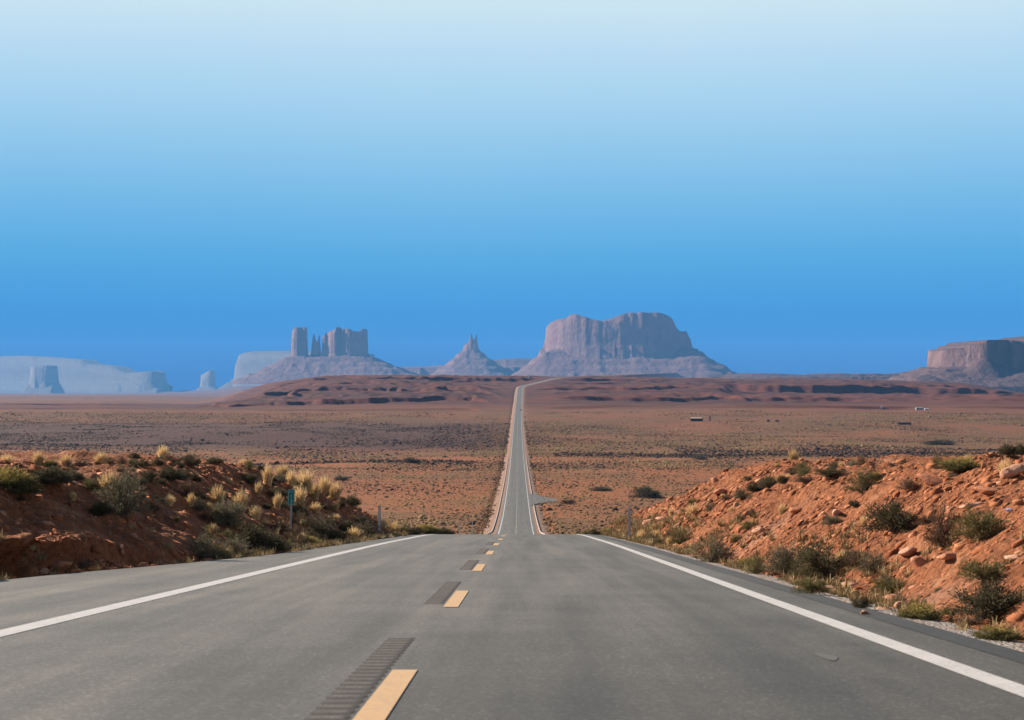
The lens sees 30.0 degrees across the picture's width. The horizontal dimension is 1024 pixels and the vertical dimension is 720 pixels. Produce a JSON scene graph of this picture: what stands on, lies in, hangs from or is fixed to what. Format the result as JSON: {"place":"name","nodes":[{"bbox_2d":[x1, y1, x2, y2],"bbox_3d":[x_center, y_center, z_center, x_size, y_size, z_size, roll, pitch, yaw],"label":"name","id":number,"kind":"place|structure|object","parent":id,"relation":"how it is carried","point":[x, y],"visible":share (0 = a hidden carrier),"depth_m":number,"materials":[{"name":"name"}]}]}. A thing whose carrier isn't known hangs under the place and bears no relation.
{"place":"outdoors","nodes":[
{"label":"outdoors","id":0,"kind":"place"},
{"bbox_2d":[0,449,384,572],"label":"embankment","id":1,"kind":"structure","parent":0,"point":[15,551],"depth_m":39.99,"materials":[{"name":"soil"}]},
{"bbox_2d":[0,464,45,494],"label":"rabbitbrush","id":2,"kind":"object","parent":1,"relation":"on","point":[20,482],"visible":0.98,"depth_m":37.77,"materials":[{"name":"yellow plant"}]},
{"bbox_2d":[30,450,47,464],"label":"grass tussock","id":3,"kind":"object","parent":1,"relation":"on","point":[37,459],"depth_m":42.50,"materials":[{"name":"plant"}]},
{"bbox_2d":[29,465,71,484],"bbox_3d":[-9.562,2.353,39.489,0.913,0.509,1.009,0,-1,36],"label":"sagebrush","id":4,"kind":"object","parent":1,"relation":"on","point":[47,476],"visible":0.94,"depth_m":39.35,"materials":[{"name":"green plant"}]},
{"bbox_2d":[48,561,72,571],"bbox_3d":[-7.972,3.649,33.830,0.392,0.212,0.436,-10,2,36],"label":"stone","id":5,"kind":"object","parent":1,"relation":"on","point":[63,565],"visible":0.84,"depth_m":33.71,"materials":[{"name":"stone"}]},
{"bbox_2d":[54,466,74,483],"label":"sagebrush","id":6,"kind":"object","parent":1,"relation":"on","point":[66,480],"visible":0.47,"depth_m":39.83,"materials":[{"name":"green plant"}]},
{"bbox_2d":[80,476,103,490],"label":"olive brush","id":7,"kind":"object","parent":1,"relation":"on","point":[92,485],"visible":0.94,"depth_m":41.28,"materials":[{"name":"green plant"}]},
{"bbox_2d":[92,451,109,463],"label":"grass tussock","id":8,"kind":"object","parent":1,"relation":"on","point":[100,458],"depth_m":56.28,"materials":[{"name":"plant"}]},
{"bbox_2d":[86,501,119,515],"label":"sagebrush","id":9,"kind":"object","parent":1,"relation":"on","point":[105,508],"visible":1,"depth_m":39.35,"materials":[{"name":"green plant"}]},
{"bbox_2d":[96,468,120,493],"bbox_3d":[-9.084,2.717,43.163,0.659,0.589,0.690,0,-1,37],"label":"grass tussock","id":10,"kind":"object","parent":1,"relation":"on","point":[106,478],"depth_m":43.03,"materials":[{"name":"plant"}]},
{"bbox_2d":[91,462,153,516],"bbox_3d":[-8.283,2.771,40.646,1.386,1.223,1.421,0,-1,-45],"label":"grey brush","id":11,"kind":"object","parent":1,"relation":"on","point":[124,498],"visible":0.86,"depth_m":40.70,"materials":[{"name":"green plant"}]},
{"bbox_2d":[141,468,158,481],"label":"sagebrush","id":12,"kind":"object","parent":1,"relation":"on","point":[150,476],"visible":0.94,"depth_m":48.64,"materials":[{"name":"green plant"}]},
{"bbox_2d":[147,498,165,510],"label":"brown brush","id":13,"kind":"object","parent":1,"relation":"on","point":[155,505],"visible":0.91,"depth_m":44.62,"materials":[{"name":"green plant"}]},
{"bbox_2d":[156,443,168,458],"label":"grass tussock","id":14,"kind":"object","parent":1,"relation":"on","point":[162,452],"depth_m":59.76,"materials":[{"name":"plant"}]},
{"bbox_2d":[158,465,187,481],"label":"sagebrush","id":15,"kind":"object","parent":1,"relation":"on","point":[171,474],"visible":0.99,"depth_m":50.10,"materials":[{"name":"green plant"}]},
{"bbox_2d":[175,478,204,497],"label":"brown brush","id":16,"kind":"object","parent":1,"relation":"on","point":[184,489],"visible":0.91,"depth_m":49.39,"materials":[{"name":"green plant"}]},
{"bbox_2d":[179,452,203,465],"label":"sagebrush","id":17,"kind":"object","parent":1,"relation":"on","point":[190,459],"visible":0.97,"depth_m":58.73,"materials":[{"name":"green plant"}]},
{"bbox_2d":[193,496,207,510],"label":"grey brush","id":18,"kind":"object","parent":1,"relation":"on","point":[198,507],"visible":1,"depth_m":48.71,"materials":[{"name":"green plant"}]},
{"bbox_2d":[0,455,406,578],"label":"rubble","id":19,"kind":"object","parent":1,"relation":"on","point":[94,548],"visible":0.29,"depth_m":40.75,"materials":[{"name":"stone"}]},
{"bbox_2d":[188,530,233,559],"bbox_3d":[-6.694,4.030,41.895,1.174,0.731,1.096,0,-1,25],"label":"grey brush","id":20,"kind":"object","parent":1,"relation":"on","point":[208,550],"visible":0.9,"depth_m":41.75,"materials":[{"name":"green plant"}]},
{"bbox_2d":[208,484,226,504],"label":"grass tussock","id":21,"kind":"object","parent":1,"relation":"on","point":[215,498],"depth_m":51.88,"materials":[{"name":"plant"}]},
{"bbox_2d":[209,492,248,527],"bbox_3d":[-7.229,3.811,48.725,1.101,0.942,1.234,0,-1,25],"label":"grey brush","id":22,"kind":"object","parent":1,"relation":"on","point":[227,517],"visible":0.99,"depth_m":48.55,"materials":[{"name":"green plant"}]},
{"bbox_2d":[218,533,258,556],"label":"grey brush","id":23,"kind":"object","parent":1,"relation":"on","point":[235,546],"visible":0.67,"depth_m":43.37,"materials":[{"name":"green plant"}]},
{"bbox_2d":[230,489,250,510],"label":"grass tussock","id":24,"kind":"object","parent":1,"relation":"on","point":[241,497],"depth_m":53.48,"materials":[{"name":"plant"}]},
{"bbox_2d":[237,472,258,482],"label":"sagebrush","id":25,"kind":"object","parent":1,"relation":"on","point":[250,478],"visible":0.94,"depth_m":65.40,"materials":[{"name":"green plant"}]},
{"bbox_2d":[231,519,277,548],"bbox_3d":[-6.455,4.323,47.392,1.311,0.754,1.210,0,-1,-21],"label":"sagebrush","id":26,"kind":"object","parent":1,"relation":"on","point":[254,535],"visible":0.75,"depth_m":47.23,"materials":[{"name":"green plant"}]},
{"bbox_2d":[248,505,262,519],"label":"grass tussock","id":27,"kind":"object","parent":1,"relation":"on","point":[256,514],"depth_m":53.06,"materials":[{"name":"plant"}]},
{"bbox_2d":[260,464,274,486],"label":"grass tussock","id":28,"kind":"object","parent":1,"relation":"on","point":[267,479],"depth_m":69.62,"materials":[{"name":"plant"}]},
{"bbox_2d":[260,531,288,550],"bbox_3d":[-6.253,4.628,49.014,1.165,0.561,1.239,0,0,16],"label":"sagebrush","id":29,"kind":"object","parent":1,"relation":"on","point":[278,539],"visible":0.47,"depth_m":48.95,"materials":[{"name":"green plant"}]},
{"bbox_2d":[266,486,287,496],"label":"sagebrush","id":30,"kind":"object","parent":1,"relation":"on","point":[283,493],"visible":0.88,"depth_m":65.71,"materials":[{"name":"green plant"}]},
{"bbox_2d":[271,493,282,509],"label":"grass tussock","id":31,"kind":"object","parent":1,"relation":"on","point":[277,501],"depth_m":62.09,"materials":[{"name":"plant"}]},
{"bbox_2d":[273,463,290,477],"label":"grass tussock","id":32,"kind":"object","parent":1,"relation":"on","point":[282,470],"depth_m":80.75,"materials":[{"name":"plant"}]},
{"bbox_2d":[269,519,295,533],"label":"brown brush","id":33,"kind":"object","parent":1,"relation":"on","point":[283,527],"visible":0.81,"depth_m":52.97,"materials":[{"name":"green plant"}]},
{"bbox_2d":[281,511,298,524],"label":"brown brush","id":34,"kind":"object","parent":1,"relation":"on","point":[294,520],"visible":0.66,"depth_m":58.57,"materials":[{"name":"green plant"}]},
{"bbox_2d":[288,489,294,529],"bbox_3d":[-6.650,4.584,57.554,0.201,1.388,0.046,2,0,4],"label":"mile marker","id":35,"kind":"object","parent":1,"relation":"on","point":[291,496],"visible":0.99,"depth_m":57.54,"materials":[{"name":"metal"}]},
{"bbox_2d":[285,470,297,485],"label":"grass tussock","id":36,"kind":"object","parent":1,"relation":"on","point":[292,479],"depth_m":76.48,"materials":[{"name":"plant"}]},
{"bbox_2d":[288,498,308,515],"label":"sagebrush","id":37,"kind":"object","parent":1,"relation":"on","point":[295,508],"visible":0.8,"depth_m":64.70,"materials":[{"name":"green plant"}]},
{"bbox_2d":[293,485,309,506],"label":"grass tussock","id":38,"kind":"object","parent":1,"relation":"on","point":[302,496],"depth_m":66.72,"materials":[{"name":"plant"}]},
{"bbox_2d":[294,466,314,493],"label":"grass tussock","id":39,"kind":"object","parent":1,"relation":"on","point":[307,482],"depth_m":78.92,"materials":[{"name":"plant"}]},
{"bbox_2d":[309,479,321,499],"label":"grass tussock","id":40,"kind":"object","parent":1,"relation":"on","point":[315,493],"depth_m":79.30,"materials":[{"name":"plant"}]},
{"bbox_2d":[306,511,339,535],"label":"grey brush","id":41,"kind":"object","parent":1,"relation":"on","point":[322,526],"visible":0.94,"depth_m":62.66,"materials":[{"name":"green plant"}]},
{"bbox_2d":[316,474,331,494],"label":"grass tussock","id":42,"kind":"object","parent":1,"relation":"on","point":[325,488],"depth_m":84.09,"materials":[{"name":"plant"}]},
{"bbox_2d":[329,482,345,498],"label":"grass tussock","id":43,"kind":"object","parent":1,"relation":"on","point":[335,491],"depth_m":84.47,"materials":[{"name":"plant"}]},
{"bbox_2d":[343,495,361,505],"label":"sagebrush","id":44,"kind":"object","parent":1,"relation":"on","point":[351,500],"visible":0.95,"depth_m":84.71,"materials":[{"name":"green plant"}]},
{"bbox_2d":[354,517,386,535],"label":"grey brush","id":45,"kind":"object","parent":1,"relation":"on","point":[369,528],"visible":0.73,"depth_m":76.71,"materials":[{"name":"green plant"}]},
{"bbox_2d":[387,519,401,532],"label":"grass tussock","id":46,"kind":"object","parent":1,"relation":"on","point":[395,527],"depth_m":87.32,"materials":[{"name":"plant"}]},
{"bbox_2d":[400,358,530,374],"bbox_3d":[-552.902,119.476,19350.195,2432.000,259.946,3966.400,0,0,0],"label":"hills","id":47,"kind":"structure","parent":0,"point":[513,365],"depth_m":18506.57,"materials":[{"name":"red stone"}]},
{"bbox_2d":[0,377,1023,719],"bbox_3d":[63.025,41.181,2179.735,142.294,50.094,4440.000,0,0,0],"label":"road","id":48,"kind":"structure","parent":0,"point":[516,617],"depth_m":14.85,"materials":[{"name":"asphalt"}]},
{"bbox_2d":[0,373,1023,577],"bbox_3d":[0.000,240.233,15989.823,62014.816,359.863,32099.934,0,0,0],"label":"ground","id":49,"kind":"structure","parent":0,"point":[617,396],"depth_m":2039.05,"materials":[{"name":"soil"}]},
{"bbox_2d":[22,365,64,393],"bbox_3d":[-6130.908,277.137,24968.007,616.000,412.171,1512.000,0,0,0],"label":"butte","id":50,"kind":"object","parent":49,"relation":"on","point":[44,379],"visible":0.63,"depth_m":24723.55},
{"bbox_2d":[0,356,172,392],"bbox_3d":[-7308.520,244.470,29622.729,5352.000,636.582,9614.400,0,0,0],"label":"mesa","id":51,"kind":"structure","parent":49,"relation":"on","point":[83,376],"depth_m":27576.54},
{"bbox_2d":[197,370,217,390],"bbox_3d":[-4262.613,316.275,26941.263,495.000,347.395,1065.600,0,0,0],"label":"butte","id":52,"kind":"object","parent":49,"relation":"on","point":[207,382],"visible":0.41,"depth_m":26878.81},
{"bbox_2d":[7,378,551,579],"bbox_3d":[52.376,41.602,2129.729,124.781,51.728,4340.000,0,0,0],"label":"gravel shoulder","id":53,"kind":"object","parent":49,"relation":"on","point":[492,518],"visible":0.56,"depth_m":693.00},
{"bbox_2d":[328,529,346,540],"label":"sagebrush","id":54,"kind":"object","parent":53,"relation":"on","point":[336,534],"visible":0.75,"depth_m":62.33,"materials":[{"name":"green plant"}]},
{"bbox_2d":[405,527,425,534],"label":"sagebrush","id":55,"kind":"object","parent":53,"relation":"on","point":[415,531],"visible":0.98,"depth_m":90.45,"materials":[{"name":"green plant"}]},
{"bbox_2d":[415,523,442,533],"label":"rabbitbrush","id":56,"kind":"object","parent":53,"relation":"on","point":[427,528],"visible":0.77,"depth_m":97.99,"materials":[{"name":"yellow plant"}]},
{"bbox_2d":[218,351,373,388],"bbox_3d":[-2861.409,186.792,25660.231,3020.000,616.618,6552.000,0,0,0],"label":"mesa","id":57,"kind":"structure","parent":49,"relation":"on","point":[251,362],"depth_m":25645.84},
{"bbox_2d":[231,327,420,383],"bbox_3d":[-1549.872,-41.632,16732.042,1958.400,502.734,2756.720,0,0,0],"label":"butte","id":58,"kind":"object","parent":49,"relation":"on","point":[344,352],"visible":0.73,"depth_m":16573.64,"materials":[{"name":"red stone"}]},
{"bbox_2d":[430,334,512,375],"bbox_3d":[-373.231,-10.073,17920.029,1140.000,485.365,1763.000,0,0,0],"label":"butte","id":59,"kind":"object","parent":49,"relation":"on","point":[470,359],"visible":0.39,"depth_m":17776.80,"materials":[{"name":"red stone"}]},
{"bbox_2d":[0,410,1023,533],"bbox_3d":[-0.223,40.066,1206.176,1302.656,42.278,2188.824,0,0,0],"label":"scrub","id":60,"kind":"object","parent":49,"relation":"on","point":[873,453],"visible":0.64,"depth_m":1206.61,"materials":[{"name":"plant"}]},
{"bbox_2d":[0,508,1023,640],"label":"dry grass","id":61,"kind":"structure","parent":49,"relation":"on","point":[846,592],"depth_m":41.52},
{"bbox_2d":[529,493,558,505],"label":"road turnout","id":62,"kind":"object","parent":49,"relation":"on","point":[535,499],"visible":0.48,"depth_m":614.67,"materials":[{"name":"asphalt"}]},
{"bbox_2d":[510,312,738,377],"bbox_3d":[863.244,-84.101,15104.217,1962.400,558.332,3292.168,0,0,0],"label":"butte","id":63,"kind":"object","parent":49,"relation":"on","point":[627,343],"visible":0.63,"depth_m":14653.98,"materials":[{"name":"stone"}]},
{"bbox_2d":[628,485,666,498],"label":"sagebrush","id":64,"kind":"object","parent":49,"relation":"on","point":[646,492],"visible":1,"depth_m":623.39,"materials":[{"name":"green plant"}]},
{"bbox_2d":[522,377,1023,651],"bbox_3d":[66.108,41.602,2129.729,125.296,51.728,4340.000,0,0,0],"label":"gravel shoulder","id":65,"kind":"object","parent":49,"relation":"on","point":[1012,644],"visible":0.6,"depth_m":30.08},
{"bbox_2d":[684,534,736,562],"bbox_3d":[4.070,3.892,39.485,1.136,0.691,1.107,0,0,-6],"label":"grey brush","id":66,"kind":"object","parent":65,"relation":"on","point":[716,551],"visible":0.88,"depth_m":39.34,"materials":[{"name":"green plant"}]},
{"bbox_2d":[741,551,765,574],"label":"olive brush","id":67,"kind":"object","parent":65,"relation":"on","point":[755,567],"visible":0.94,"depth_m":32.16,"materials":[{"name":"green plant"}]},
{"bbox_2d":[789,574,831,594],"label":"olive brush","id":68,"kind":"object","parent":65,"relation":"on","point":[808,585],"visible":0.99,"depth_m":23.90,"materials":[{"name":"green plant"}]},
{"bbox_2d":[905,594,927,610],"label":"olive brush","id":69,"kind":"object","parent":65,"relation":"on","point":[917,600],"visible":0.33,"depth_m":20.55,"materials":[{"name":"green plant"}]},
{"bbox_2d":[894,599,945,620],"bbox_3d":[4.009,2.465,18.765,0.545,0.227,0.543,0,-1,-43],"label":"rabbitbrush","id":70,"kind":"object","parent":65,"relation":"on","point":[922,612],"visible":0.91,"depth_m":18.72,"materials":[{"name":"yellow plant"}]},
{"bbox_2d":[955,615,986,625],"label":"brown brush","id":71,"kind":"object","parent":65,"relation":"on","point":[970,621],"visible":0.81,"depth_m":18.00,"materials":[{"name":"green plant"}]},
{"bbox_2d":[968,624,1023,641],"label":"rabbitbrush","id":72,"kind":"object","parent":65,"relation":"on","point":[1002,634],"visible":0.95,"depth_m":15.68,"materials":[{"name":"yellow plant"}]},
{"bbox_2d":[921,439,958,444],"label":"sagebrush","id":73,"kind":"object","parent":49,"relation":"on","point":[941,442],"visible":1,"depth_m":1334.01,"materials":[{"name":"green plant"}]},
{"bbox_2d":[881,336,1023,392],"bbox_3d":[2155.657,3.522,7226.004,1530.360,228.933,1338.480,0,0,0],"label":"mesa","id":74,"kind":"structure","parent":49,"relation":"on","point":[998,363],"depth_m":6988.89,"materials":[{"name":"red stone"}]},
{"bbox_2d":[0,0,1023,390],"label":"sky","id":75,"kind":"structure","parent":0,"point":[803,187],"materials":[{"name":"blue"}]},
{"bbox_2d":[705,369,914,379],"bbox_3d":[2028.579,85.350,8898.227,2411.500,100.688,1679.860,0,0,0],"label":"hills","id":76,"kind":"structure","parent":0,"point":[873,376],"depth_m":8632.83,"materials":[{"name":"red stone"}]},
{"bbox_2d":[622,454,1023,641],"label":"embankment","id":77,"kind":"structure","parent":0,"point":[931,573],"depth_m":31.24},
{"bbox_2d":[667,526,691,544],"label":"olive brush","id":78,"kind":"object","parent":77,"relation":"on","point":[680,538],"visible":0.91,"depth_m":53.63,"materials":[{"name":"green plant"}]},
{"bbox_2d":[732,487,749,498],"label":"grey brush","id":79,"kind":"object","parent":77,"relation":"on","point":[740,494],"visible":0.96,"depth_m":57.64,"materials":[{"name":"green plant"}]},
{"bbox_2d":[745,481,763,491],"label":"sagebrush","id":80,"kind":"object","parent":77,"relation":"on","point":[753,488],"visible":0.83,"depth_m":57.51,"materials":[{"name":"green plant"}]},
{"bbox_2d":[756,475,777,488],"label":"sagebrush","id":81,"kind":"object","parent":77,"relation":"on","point":[768,482],"visible":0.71,"depth_m":56.32,"materials":[{"name":"green plant"}]},
{"bbox_2d":[757,538,809,574],"bbox_3d":[4.613,3.209,31.249,1.038,0.621,1.064,0,-1,43],"label":"grey brush","id":82,"kind":"object","parent":77,"relation":"on","point":[782,562],"visible":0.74,"depth_m":31.17,"materials":[{"name":"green plant"}]},
{"bbox_2d":[790,459,812,473],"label":"olive brush","id":83,"kind":"object","parent":77,"relation":"on","point":[799,465],"visible":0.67,"depth_m":55.27,"materials":[{"name":"green plant"}]},
{"bbox_2d":[791,475,813,482],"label":"brown brush","id":84,"kind":"object","parent":77,"relation":"on","point":[805,480],"visible":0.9,"depth_m":48.18,"materials":[{"name":"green plant"}]},
{"bbox_2d":[783,537,849,580],"bbox_3d":[4.605,2.958,28.498,1.149,0.689,1.252,0,0,6],"label":"sagebrush","id":85,"kind":"object","parent":77,"relation":"on","point":[814,561],"visible":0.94,"depth_m":28.35,"materials":[{"name":"green plant"}]},
{"bbox_2d":[610,453,1023,638],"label":"rubble","id":86,"kind":"object","parent":77,"relation":"on","point":[995,502],"visible":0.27,"depth_m":35.02,"materials":[{"name":"stone"}]},
{"bbox_2d":[819,512,842,525],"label":"grey brush","id":87,"kind":"object","parent":77,"relation":"on","point":[828,520],"visible":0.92,"depth_m":34.39,"materials":[{"name":"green plant"}]},
{"bbox_2d":[813,466,850,475],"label":"sagebrush","id":88,"kind":"object","parent":77,"relation":"on","point":[829,471],"visible":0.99,"depth_m":45.37,"materials":[{"name":"green plant"}]},
{"bbox_2d":[840,549,863,565],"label":"brown brush","id":89,"kind":"object","parent":77,"relation":"on","point":[851,557],"visible":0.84,"depth_m":28.07,"materials":[{"name":"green plant"}]},
{"bbox_2d":[839,466,881,493],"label":"olive brush","id":90,"kind":"object","parent":77,"relation":"on","point":[866,482],"visible":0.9,"depth_m":37.34,"materials":[{"name":"green plant"}]},
{"bbox_2d":[857,546,890,572],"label":"grey brush","id":91,"kind":"object","parent":77,"relation":"on","point":[869,566],"visible":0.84,"depth_m":26.68,"materials":[{"name":"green plant"}]},
{"bbox_2d":[870,573,906,594],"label":"olive brush","id":92,"kind":"object","parent":77,"relation":"on","point":[889,586],"visible":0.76,"depth_m":23.68,"materials":[{"name":"green plant"}]},
{"bbox_2d":[857,496,920,532],"bbox_3d":[5.759,2.338,28.800,1.121,0.562,1.055,0,-1,31],"label":"sagebrush","id":93,"kind":"object","parent":77,"relation":"on","point":[893,519],"visible":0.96,"depth_m":28.74,"materials":[{"name":"green plant"}]},
{"bbox_2d":[895,479,916,490],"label":"brown brush","id":94,"kind":"object","parent":77,"relation":"on","point":[908,484],"visible":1,"depth_m":32.78,"materials":[{"name":"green plant"}]},
{"bbox_2d":[898,546,917,555],"bbox_3d":[5.450,2.644,26.363,0.237,0.156,0.350,10,-9,-35],"label":"stone","id":95,"kind":"object","parent":77,"relation":"on","point":[908,551],"visible":0.97,"depth_m":26.27,"materials":[{"name":"stone"}]},
{"bbox_2d":[910,556,926,566],"bbox_3d":[5.198,2.566,24.262,0.290,0.159,0.196,6,-1,-30],"label":"stone","id":96,"kind":"object","parent":77,"relation":"on","point":[918,561],"visible":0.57,"depth_m":24.20,"materials":[{"name":"stone"}]},
{"bbox_2d":[911,513,933,525],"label":"brown brush","id":97,"kind":"object","parent":77,"relation":"on","point":[923,520],"visible":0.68,"depth_m":27.93,"materials":[{"name":"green plant"}]},
{"bbox_2d":[917,473,942,485],"bbox_3d":[6.915,1.970,31.489,0.522,0.144,0.353,9,9,16],"label":"stone","id":98,"kind":"object","parent":77,"relation":"on","point":[927,479],"visible":0.87,"depth_m":31.41,"materials":[{"name":"stone"}]},
{"bbox_2d":[923,496,958,546],"bbox_3d":[5.623,2.109,24.964,0.570,0.736,0.532,0,-1,-39],"label":"brown brush","id":99,"kind":"object","parent":77,"relation":"on","point":[940,532],"visible":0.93,"depth_m":24.93,"materials":[{"name":"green plant"}]},
{"bbox_2d":[936,552,955,559],"bbox_3d":[5.185,2.314,22.615,0.296,0.087,0.203,0,0,-12],"label":"stone","id":100,"kind":"object","parent":77,"relation":"on","point":[949,555],"visible":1,"depth_m":22.53,"materials":[{"name":"stone"}]},
{"bbox_2d":[931,455,981,472],"bbox_3d":[7.434,1.716,31.817,0.965,0.307,0.969,0,0,15],"label":"rabbitbrush","id":101,"kind":"object","parent":77,"relation":"on","point":[963,464],"visible":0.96,"depth_m":31.66,"materials":[{"name":"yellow plant"}]},
{"bbox_2d":[945,502,1011,541],"bbox_3d":[5.570,1.907,22.625,0.863,0.514,0.770,0,-1,42],"label":"olive brush","id":102,"kind":"object","parent":77,"relation":"on","point":[976,527],"visible":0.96,"depth_m":22.54,"materials":[{"name":"green plant"}]},
{"bbox_2d":[952,554,1007,582],"bbox_3d":[4.969,2.196,20.196,0.727,0.302,0.649,0,-1,-24],"label":"olive brush","id":103,"kind":"object","parent":77,"relation":"on","point":[984,572],"visible":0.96,"depth_m":20.14,"materials":[{"name":"green plant"}]},
{"bbox_2d":[937,578,1023,623],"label":"sagebrush","id":104,"kind":"object","parent":77,"relation":"on","point":[994,603],"visible":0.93,"depth_m":18.23,"materials":[{"name":"green plant"}]},
{"bbox_2d":[973,486,997,493],"bbox_3d":[6.835,1.874,27.428,0.472,0.102,0.491,8,0,-44],"label":"stone","id":105,"kind":"object","parent":77,"relation":"on","point":[985,490],"visible":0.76,"depth_m":27.32,"materials":[{"name":"stone"}]},
{"bbox_2d":[997,441,1020,455],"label":"sagebrush","id":106,"kind":"object","parent":77,"relation":"on","point":[1008,450],"visible":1,"depth_m":32.07,"materials":[{"name":"green plant"}]},
{"bbox_2d":[1000,463,1023,478],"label":"stone","id":107,"kind":"object","parent":77,"relation":"on","point":[1015,469],"visible":1,"depth_m":28.09,"materials":[{"name":"stone"}]},
{"bbox_2d":[850,594,875,608],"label":"sagebrush","id":108,"kind":"object","parent":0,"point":[861,603],"visible":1,"depth_m":20.23,"materials":[{"name":"green plant"}]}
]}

